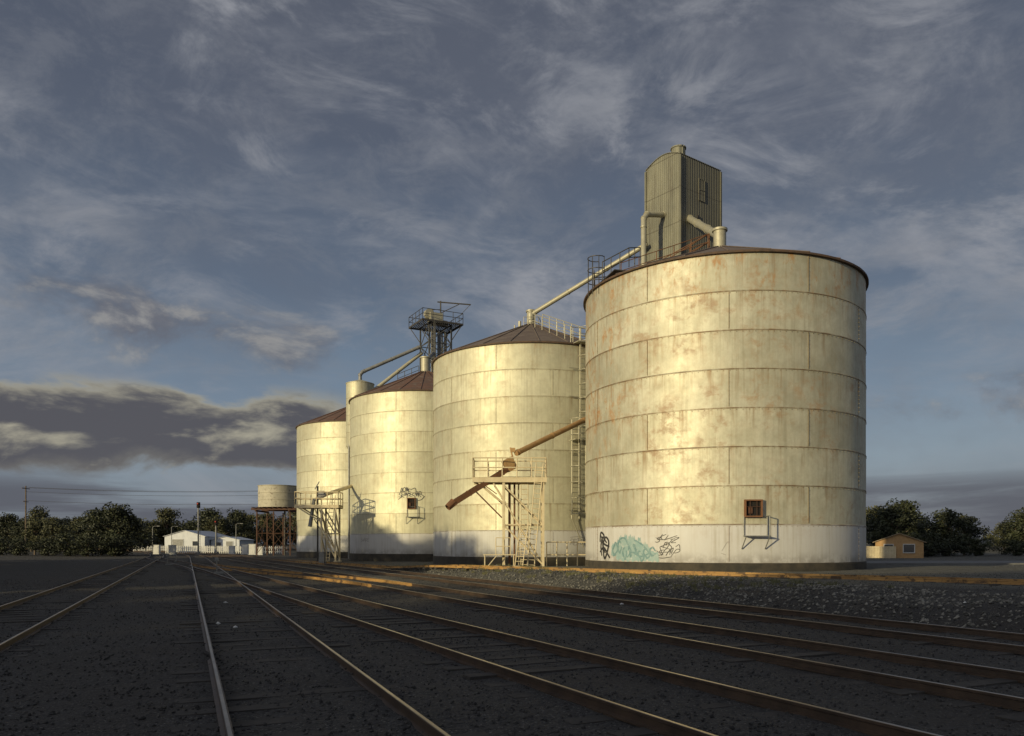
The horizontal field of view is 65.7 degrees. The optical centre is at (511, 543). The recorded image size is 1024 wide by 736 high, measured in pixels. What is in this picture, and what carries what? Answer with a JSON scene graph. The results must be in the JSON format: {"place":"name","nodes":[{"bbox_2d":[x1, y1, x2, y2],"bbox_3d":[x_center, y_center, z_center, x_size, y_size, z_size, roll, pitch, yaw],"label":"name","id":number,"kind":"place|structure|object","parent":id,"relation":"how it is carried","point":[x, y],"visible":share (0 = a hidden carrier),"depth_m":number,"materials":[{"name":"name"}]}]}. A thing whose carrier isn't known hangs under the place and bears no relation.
{"place":"outdoors","nodes":[
{"label":"outdoors","id":0,"kind":"place"},
{"bbox_2d":[0,544,1023,735],"bbox_3d":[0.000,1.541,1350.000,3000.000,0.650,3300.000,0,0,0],"label":"ground","id":1,"kind":"structure","parent":0,"point":[41,569],"depth_m":11.50,"materials":[{"name":"grey gravel"}]},
{"bbox_2d":[0,512,21,549],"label":"tree","id":2,"kind":"object","parent":1,"relation":"on","point":[10,520],"visible":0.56,"depth_m":212.71,"materials":[{"name":"green plant"}]},
{"bbox_2d":[0,536,22,554],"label":"shrub","id":3,"kind":"object","parent":1,"relation":"on","point":[3,540],"visible":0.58,"depth_m":111.69,"materials":[{"name":"green plant"}]},
{"bbox_2d":[0,538,36,555],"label":"shrub","id":4,"kind":"object","parent":1,"relation":"on","point":[17,543],"visible":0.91,"depth_m":107.64,"materials":[{"name":"green plant"}]},
{"bbox_2d":[6,518,41,551],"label":"tree","id":5,"kind":"object","parent":1,"relation":"on","point":[18,528],"visible":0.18,"depth_m":163.65,"materials":[{"name":"green plant"}]},
{"bbox_2d":[22,486,28,538],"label":"power pole","id":6,"kind":"object","parent":1,"relation":"on","point":[25,488],"visible":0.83,"depth_m":149.89,"materials":[{"name":"brown wood"}]},
{"bbox_2d":[30,487,125,490],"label":"power cable","id":7,"kind":"object","parent":6,"relation":"attached to","point":[82,489],"visible":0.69,"depth_m":149.24,"materials":[{"name":"metal"}]},
{"bbox_2d":[41,488,142,491],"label":"power cable","id":8,"kind":"object","parent":6,"relation":"attached to","point":[98,490],"visible":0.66,"depth_m":151.49,"materials":[{"name":"metal"}]},
{"bbox_2d":[23,500,241,504],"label":"power cable","id":9,"kind":"object","parent":6,"relation":"attached to","point":[153,504],"visible":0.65,"depth_m":150.12,"materials":[{"name":"metal"}]},
{"bbox_2d":[41,492,257,495],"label":"power cable","id":10,"kind":"object","parent":6,"relation":"attached to","point":[141,495],"visible":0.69,"depth_m":150.67,"materials":[{"name":"metal"}]},
{"bbox_2d":[19,505,49,519],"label":"tree","id":11,"kind":"object","parent":1,"relation":"on","point":[38,513],"visible":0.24,"depth_m":233.44,"materials":[{"name":"green plant"}]},
{"bbox_2d":[21,518,53,554],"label":"tree","id":12,"kind":"object","parent":1,"relation":"on","point":[34,525],"visible":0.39,"depth_m":117.39,"materials":[{"name":"green plant"}]},
{"bbox_2d":[26,537,64,555],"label":"shrub","id":13,"kind":"object","parent":1,"relation":"on","point":[44,541],"visible":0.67,"depth_m":105.53,"materials":[{"name":"green plant"}]},
{"bbox_2d":[31,519,75,554],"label":"tree","id":14,"kind":"object","parent":1,"relation":"on","point":[51,527],"visible":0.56,"depth_m":111.41,"materials":[{"name":"green plant"}]},
{"bbox_2d":[44,516,67,524],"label":"tree","id":15,"kind":"object","parent":1,"relation":"on","point":[58,519],"visible":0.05,"depth_m":180.51,"materials":[{"name":"green plant"}]},
{"bbox_2d":[39,517,73,547],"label":"tree","id":16,"kind":"object","parent":1,"relation":"on","point":[58,524],"visible":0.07,"depth_m":132.27,"materials":[{"name":"green plant"}]},
{"bbox_2d":[61,516,73,526],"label":"tree","id":17,"kind":"object","parent":1,"relation":"on","point":[67,519],"visible":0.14,"depth_m":239.34,"materials":[{"name":"green plant"}]},
{"bbox_2d":[44,531,101,555],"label":"shrub","id":18,"kind":"object","parent":1,"relation":"on","point":[60,545],"visible":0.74,"depth_m":103.26,"materials":[{"name":"green plant"}]},
{"bbox_2d":[66,517,84,544],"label":"tree","id":19,"kind":"object","parent":1,"relation":"on","point":[75,519],"visible":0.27,"depth_m":218.50,"materials":[{"name":"green plant"}]},
{"bbox_2d":[0,550,163,661],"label":"railway track","id":20,"kind":"structure","parent":1,"relation":"on","point":[5,646],"depth_m":21.18,"materials":[{"name":"wood"}]},
{"bbox_2d":[65,534,116,556],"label":"shrub","id":21,"kind":"object","parent":1,"relation":"on","point":[88,549],"visible":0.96,"depth_m":101.51,"materials":[{"name":"green plant"}]},
{"bbox_2d":[73,507,128,552],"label":"tree","id":22,"kind":"object","parent":1,"relation":"on","point":[87,531],"visible":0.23,"depth_m":111.97,"materials":[{"name":"green plant"}]},
{"bbox_2d":[77,501,159,551],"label":"tree","id":23,"kind":"object","parent":1,"relation":"on","point":[115,516],"visible":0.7,"depth_m":109.19,"materials":[{"name":"green plant"}]},
{"bbox_2d":[93,534,145,555],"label":"shrub","id":24,"kind":"object","parent":1,"relation":"on","point":[113,540],"visible":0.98,"depth_m":102.60,"materials":[{"name":"green plant"}]},
{"bbox_2d":[96,532,150,555],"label":"shrub","id":25,"kind":"object","parent":1,"relation":"on","point":[131,538],"visible":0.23,"depth_m":107.10,"materials":[{"name":"green plant"}]},
{"bbox_2d":[109,511,149,541],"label":"tree","id":26,"kind":"object","parent":1,"relation":"on","point":[141,527],"visible":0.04,"depth_m":201.69,"materials":[{"name":"green plant"}]},
{"bbox_2d":[132,526,151,543],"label":"tree","id":27,"kind":"object","parent":1,"relation":"on","point":[142,529],"visible":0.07,"depth_m":201.26,"materials":[{"name":"green plant"}]},
{"bbox_2d":[140,520,155,548],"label":"tree","id":28,"kind":"object","parent":1,"relation":"on","point":[148,522],"visible":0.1,"depth_m":229.31,"materials":[{"name":"green plant"}]},
{"bbox_2d":[153,545,160,553],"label":"relay cabinet","id":29,"kind":"object","parent":1,"relation":"on","point":[156,550],"visible":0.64,"depth_m":124.70,"materials":[{"name":"white metal"}]},
{"bbox_2d":[146,523,176,545],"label":"tree","id":30,"kind":"object","parent":1,"relation":"on","point":[161,542],"visible":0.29,"depth_m":212.24,"materials":[{"name":"green plant"}]},
{"bbox_2d":[146,506,182,542],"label":"tree","id":31,"kind":"object","parent":1,"relation":"on","point":[167,517],"visible":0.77,"depth_m":210.94,"materials":[{"name":"green plant"}]},
{"bbox_2d":[168,545,175,554],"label":"relay cabinet","id":32,"kind":"object","parent":1,"relation":"on","point":[171,549],"visible":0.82,"depth_m":118.67,"materials":[{"name":"grey metal"}]},
{"bbox_2d":[133,546,228,550],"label":"picket fence","id":33,"kind":"object","parent":1,"relation":"on","point":[185,548],"visible":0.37,"depth_m":175.99,"materials":[{"name":"white paint"}]},
{"bbox_2d":[164,519,199,534],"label":"tree","id":34,"kind":"object","parent":1,"relation":"on","point":[187,525],"visible":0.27,"depth_m":207.75,"materials":[{"name":"green plant"}]},
{"bbox_2d":[146,556,226,572],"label":"railway track","id":35,"kind":"structure","parent":1,"relation":"on","point":[180,566],"depth_m":59.37,"materials":[{"name":"wood"}]},
{"bbox_2d":[163,530,229,550],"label":"goods shed","id":36,"kind":"structure","parent":1,"relation":"on","point":[183,538],"depth_m":178.00,"materials":[{"name":"grey metal"}]},
{"bbox_2d":[172,539,183,550],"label":"door","id":37,"kind":"structure","parent":36,"relation":"in","point":[178,542],"depth_m":177.92,"materials":[{"name":"grey metal"}]},
{"bbox_2d":[196,502,200,554],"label":"signal mast","id":38,"kind":"object","parent":1,"relation":"on","point":[198,507],"visible":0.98,"depth_m":115.91,"materials":[{"name":"grey metal"}]},
{"bbox_2d":[190,506,240,535],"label":"tree","id":39,"kind":"object","parent":1,"relation":"on","point":[211,512],"visible":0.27,"depth_m":203.44,"materials":[{"name":"green plant"}]},
{"bbox_2d":[214,520,217,552],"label":"signal mast","id":40,"kind":"object","parent":1,"relation":"on","point":[216,530],"visible":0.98,"depth_m":127.92,"materials":[{"name":"grey metal"}]},
{"bbox_2d":[214,557,228,573],"bbox_3d":[-15.950,1.200,43.500,0.700,0.900,0.300,0,0,0],"label":"point lever","id":41,"kind":"object","parent":1,"relation":"on","point":[216,560],"visible":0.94,"depth_m":43.47,"materials":[{"name":"grey metal"}]},
{"bbox_2d":[194,515,250,537],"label":"tree","id":42,"kind":"object","parent":1,"relation":"on","point":[222,525],"visible":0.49,"depth_m":199.12,"materials":[{"name":"green plant"}]},
{"bbox_2d":[165,546,286,552],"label":"picket fence","id":43,"kind":"object","parent":1,"relation":"on","point":[219,551],"visible":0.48,"depth_m":133.99,"materials":[{"name":"white paint"}]},
{"bbox_2d":[229,546,234,553],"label":"relay cabinet","id":44,"kind":"object","parent":1,"relation":"on","point":[231,549],"visible":0.75,"depth_m":125.72,"materials":[{"name":"grey metal"}]},
{"bbox_2d":[211,537,253,550],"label":"lean shed","id":45,"kind":"structure","parent":1,"relation":"on","point":[230,541],"depth_m":181.00,"materials":[{"name":"grey metal"}]},
{"bbox_2d":[226,541,232,550],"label":"door","id":46,"kind":"structure","parent":45,"relation":"in","point":[228,543],"depth_m":180.95,"materials":[{"name":"grey metal"}]},
{"bbox_2d":[226,507,261,543],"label":"tree","id":47,"kind":"object","parent":1,"relation":"on","point":[236,517],"visible":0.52,"depth_m":216.62,"materials":[{"name":"green plant"}]},
{"bbox_2d":[242,544,248,553],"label":"relay cabinet","id":48,"kind":"object","parent":1,"relation":"on","point":[245,548],"visible":0.7,"depth_m":123.64,"materials":[{"name":"grey metal"}]},
{"bbox_2d":[241,512,261,527],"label":"tree","id":49,"kind":"object","parent":1,"relation":"on","point":[251,517],"visible":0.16,"depth_m":242.81,"materials":[{"name":"green plant"}]},
{"bbox_2d":[248,544,255,554],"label":"relay cabinet","id":50,"kind":"object","parent":1,"relation":"on","point":[252,549],"visible":0.77,"depth_m":118.64,"materials":[{"name":"white metal"}]},
{"bbox_2d":[258,547,262,554],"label":"relay cabinet","id":51,"kind":"object","parent":1,"relation":"on","point":[260,552],"visible":0.62,"depth_m":115.74,"materials":[{"name":"white metal"}]},
{"bbox_2d":[206,555,315,563],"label":"railway track","id":52,"kind":"structure","parent":1,"relation":"on","point":[250,558],"depth_m":77.60,"materials":[{"name":"metal"}]},
{"bbox_2d":[244,512,279,544],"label":"tree","id":53,"kind":"object","parent":1,"relation":"on","point":[261,521],"visible":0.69,"depth_m":210.24,"materials":[{"name":"green plant"}]},
{"bbox_2d":[250,520,294,549],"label":"tree","id":54,"kind":"object","parent":1,"relation":"on","point":[262,543],"visible":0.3,"depth_m":222.67,"materials":[{"name":"green plant"}]},
{"bbox_2d":[251,485,296,555],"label":"water tank","id":55,"kind":"object","parent":1,"relation":"on","point":[275,497],"visible":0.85,"depth_m":109.69,"materials":[{"name":"metal"}]},
{"bbox_2d":[274,516,296,548],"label":"tree","id":56,"kind":"object","parent":1,"relation":"on","point":[279,522],"visible":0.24,"depth_m":225.23,"materials":[{"name":"green plant"}]},
{"bbox_2d":[286,509,296,542],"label":"tree","id":57,"kind":"object","parent":1,"relation":"on","point":[294,515],"visible":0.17,"depth_m":223.93,"materials":[{"name":"green plant"}]},
{"bbox_2d":[286,523,296,545],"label":"tree","id":58,"kind":"object","parent":1,"relation":"on","point":[292,531],"visible":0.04,"depth_m":221.35,"materials":[{"name":"green plant"}]},
{"bbox_2d":[291,512,296,529],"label":"tree","id":59,"kind":"object","parent":1,"relation":"on","point":[294,525],"visible":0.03,"depth_m":209.22,"materials":[{"name":"green plant"}]},
{"bbox_2d":[185,563,411,587],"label":"railway track","id":60,"kind":"structure","parent":1,"relation":"on","point":[280,573],"depth_m":37.84,"materials":[{"name":"steel"},{"name":"weathered timber"}]},
{"bbox_2d":[130,549,490,735],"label":"railway track","id":61,"kind":"structure","parent":1,"relation":"on","point":[388,698],"depth_m":9.51,"materials":[{"name":"wood"}]},
{"bbox_2d":[294,482,342,561],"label":"loading gantry","id":62,"kind":"object","parent":1,"relation":"on","point":[320,495],"visible":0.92,"depth_m":71.23,"materials":[{"name":"beige metal"}]},
{"bbox_2d":[325,484,351,495],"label":"grain chute","id":63,"kind":"object","parent":62,"relation":"attached to","point":[343,488],"visible":0.35,"depth_m":74.84,"materials":[{"name":"beige paint"}]},
{"bbox_2d":[295,407,347,557],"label":"grain silo","id":64,"kind":"object","parent":1,"relation":"on","point":[322,454],"visible":0.33,"depth_m":91.60,"materials":[{"name":"metal"}]},
{"bbox_2d":[318,538,325,562],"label":"control cabinet","id":65,"kind":"object","parent":1,"relation":"on","point":[322,557],"visible":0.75,"depth_m":66.12,"materials":[{"name":"grey metal"}]},
{"bbox_2d":[346,380,374,558],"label":"hopper bin","id":66,"kind":"object","parent":1,"relation":"on","point":[354,388],"visible":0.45,"depth_m":86.89,"materials":[{"name":"metal"}]},
{"bbox_2d":[358,345,420,379],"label":"grain pipe","id":67,"kind":"object","parent":66,"relation":"attached to","point":[363,371],"visible":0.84,"depth_m":88.59,"materials":[{"name":"grey metal"}]},
{"bbox_2d":[348,356,432,561],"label":"grain silo","id":68,"kind":"object","parent":1,"relation":"on","point":[391,471],"visible":0.63,"depth_m":73.15,"materials":[{"name":"metal"}]},
{"bbox_2d":[374,351,422,387],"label":"grain pipe","id":69,"kind":"object","parent":68,"relation":"attached to","point":[401,368],"visible":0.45,"depth_m":89.61,"materials":[{"name":"beige metal"}]},
{"bbox_2d":[409,301,470,371],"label":"elevator headframe","id":70,"kind":"object","parent":1,"relation":"on","point":[433,319],"visible":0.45,"depth_m":90.62,"materials":[{"name":"metal"}]},
{"bbox_2d":[445,447,546,565],"bbox_3d":[-0.909,-2.109,47.496,5.977,7.519,3.049,0,0,0],"label":"loading gantry","id":71,"kind":"object","parent":1,"relation":"on","point":[509,464],"visible":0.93,"depth_m":47.08,"materials":[{"name":"beige metal"}]},
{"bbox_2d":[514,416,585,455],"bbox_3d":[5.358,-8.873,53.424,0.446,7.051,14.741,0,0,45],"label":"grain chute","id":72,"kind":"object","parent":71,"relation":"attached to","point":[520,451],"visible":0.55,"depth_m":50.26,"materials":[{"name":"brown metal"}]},
{"bbox_2d":[432,309,585,565],"bbox_3d":[1.510,-8.350,62.907,15.750,20.600,16.136,0,0,0],"label":"grain silo","id":73,"kind":"object","parent":1,"relation":"on","point":[502,393],"visible":0.56,"depth_m":55.92,"materials":[{"name":"beige metal"}]},
{"bbox_2d":[532,242,648,314],"bbox_3d":[5.750,-20.100,60.500,9.815,4.028,0.414,0,0,31],"label":"grain pipe","id":74,"kind":"object","parent":73,"relation":"attached to","point":[569,291],"visible":0.69,"depth_m":60.65,"materials":[{"name":"beige metal"}]},
{"bbox_2d":[188,565,941,735],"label":"railway track","id":75,"kind":"structure","parent":1,"relation":"on","point":[648,724],"depth_m":9.90,"materials":[{"name":"metal"}]},
{"bbox_2d":[546,542,585,565],"bbox_3d":[3.425,0.758,49.300,2.619,1.785,0.080,0,0,0],"label":"pipe fence","id":76,"kind":"object","parent":1,"relation":"on","point":[566,554],"visible":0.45,"depth_m":49.27,"materials":[{"name":"beige metal"}]},
{"bbox_2d":[162,551,1023,654],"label":"railway track","id":77,"kind":"structure","parent":1,"relation":"on","point":[975,643],"depth_m":17.77,"materials":[{"name":"metal"}]},
{"bbox_2d":[180,553,1023,721],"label":"railway track","id":78,"kind":"structure","parent":1,"relation":"on","point":[957,690],"depth_m":11.82,"materials":[{"name":"metal"}]},
{"bbox_2d":[270,559,1023,585],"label":"railway track","id":79,"kind":"structure","parent":1,"relation":"on","point":[991,581],"depth_m":32.55,"materials":[{"name":"metal"}]},
{"bbox_2d":[399,565,1023,629],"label":"bank gravel","id":80,"kind":"structure","parent":1,"relation":"on","point":[878,596],"depth_m":22.32,"materials":[{"name":"grey gravel"}]},
{"bbox_2d":[583,226,868,571],"bbox_3d":[12.030,-8.175,45.670,15.750,20.250,16.210,0,0,0],"label":"grain silo","id":81,"kind":"object","parent":1,"relation":"on","point":[725,402],"visible":0.99,"depth_m":38.95,"materials":[{"name":"beige metal"}]},
{"bbox_2d":[687,215,712,236],"bbox_3d":[12.400,-20.675,51.625,0.552,5.768,10.778,0,0,3],"label":"grain pipe","id":82,"kind":"object","parent":81,"relation":"attached to","point":[700,225],"visible":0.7,"depth_m":51.43,"materials":[{"name":"beige metal"}]},
{"bbox_2d":[866,504,885,554],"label":"tree","id":83,"kind":"object","parent":1,"relation":"on","point":[868,512],"visible":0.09,"depth_m":117.75,"materials":[{"name":"green plant"}]},
{"bbox_2d":[866,546,895,557],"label":"paling fence","id":84,"kind":"object","parent":1,"relation":"on","point":[884,551],"visible":0.62,"depth_m":91.41,"materials":[{"name":"beige paint"}]},
{"bbox_2d":[866,503,928,553],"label":"tree","id":85,"kind":"object","parent":1,"relation":"on","point":[890,516],"visible":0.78,"depth_m":99.91,"materials":[{"name":"green plant"}]},
{"bbox_2d":[866,498,951,547],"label":"tree","id":86,"kind":"object","parent":1,"relation":"on","point":[910,508],"visible":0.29,"depth_m":103.02,"materials":[{"name":"green plant"}]},
{"bbox_2d":[892,503,937,536],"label":"tree","id":87,"kind":"object","parent":1,"relation":"on","point":[922,523],"visible":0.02,"depth_m":110.55,"materials":[{"name":"green plant"}]},
{"bbox_2d":[920,539,952,556],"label":"shrub","id":88,"kind":"object","parent":1,"relation":"on","point":[931,545],"visible":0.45,"depth_m":100.50,"materials":[{"name":"green plant"}]},
{"bbox_2d":[929,541,971,555],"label":"shrub","id":89,"kind":"object","parent":1,"relation":"on","point":[945,553],"visible":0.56,"depth_m":103.44,"materials":[{"name":"green plant"}]},
{"bbox_2d":[923,507,985,555],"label":"tree","id":90,"kind":"object","parent":1,"relation":"on","point":[948,519],"visible":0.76,"depth_m":107.14,"materials":[{"name":"green plant"}]},
{"bbox_2d":[951,514,994,554],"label":"tree","id":91,"kind":"object","parent":1,"relation":"on","point":[974,519],"visible":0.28,"depth_m":113.00,"materials":[{"name":"green plant"}]},
{"bbox_2d":[956,537,994,555],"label":"shrub","id":92,"kind":"object","parent":1,"relation":"on","point":[980,547],"visible":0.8,"depth_m":105.21,"materials":[{"name":"green plant"}]},
{"bbox_2d":[981,529,1012,546],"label":"tree","id":93,"kind":"object","parent":1,"relation":"on","point":[997,532],"visible":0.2,"depth_m":204.84,"materials":[{"name":"green plant"}]},
{"bbox_2d":[986,521,1011,549],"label":"tree","id":94,"kind":"object","parent":1,"relation":"on","point":[997,528],"visible":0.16,"depth_m":216.60,"materials":[{"name":"green plant"}]},
{"bbox_2d":[985,538,1023,555],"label":"shrub","id":95,"kind":"object","parent":1,"relation":"on","point":[1013,544],"visible":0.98,"depth_m":106.77,"materials":[{"name":"green plant"}]},
{"bbox_2d":[999,507,1023,549],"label":"tree","id":96,"kind":"object","parent":1,"relation":"on","point":[1017,533],"visible":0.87,"depth_m":112.11,"materials":[{"name":"green plant"}]},
{"bbox_2d":[0,0,1023,543],"label":"sky","id":97,"kind":"structure","parent":0,"point":[216,216],"materials":[{"name":"blue"}]},
{"bbox_2d":[397,563,894,591],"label":"grass","id":98,"kind":"structure","parent":0,"point":[775,581],"depth_m":29.33,"materials":[{"name":"brown plant"}]},
{"bbox_2d":[645,144,721,261],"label":"elevator tower","id":99,"kind":"structure","parent":0,"point":[680,186],"depth_m":57.19,"materials":[{"name":"metal"}]},
{"bbox_2d":[640,211,665,264],"bbox_3d":[10.058,-13.659,56.570,2.356,20.618,0.473,0,0,-37],"label":"grain pipe","id":100,"kind":"object","parent":99,"relation":"attached to","point":[644,217],"visible":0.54,"depth_m":55.85,"materials":[{"name":"beige metal"}]},
{"bbox_2d":[872,533,926,557],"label":"brick house","id":101,"kind":"structure","parent":0,"point":[908,546],"depth_m":91.03,"materials":[{"name":"brick"}]},
{"bbox_2d":[903,544,914,552],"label":"window","id":102,"kind":"structure","parent":101,"relation":"in","point":[907,548],"depth_m":90.80,"materials":[{"name":"grey glass"}]},
{"bbox_2d":[866,560,1023,564],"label":"road","id":103,"kind":"structure","parent":0,"point":[944,562],"depth_m":66.69,"materials":[{"name":"grey asphalt"}]}
]}

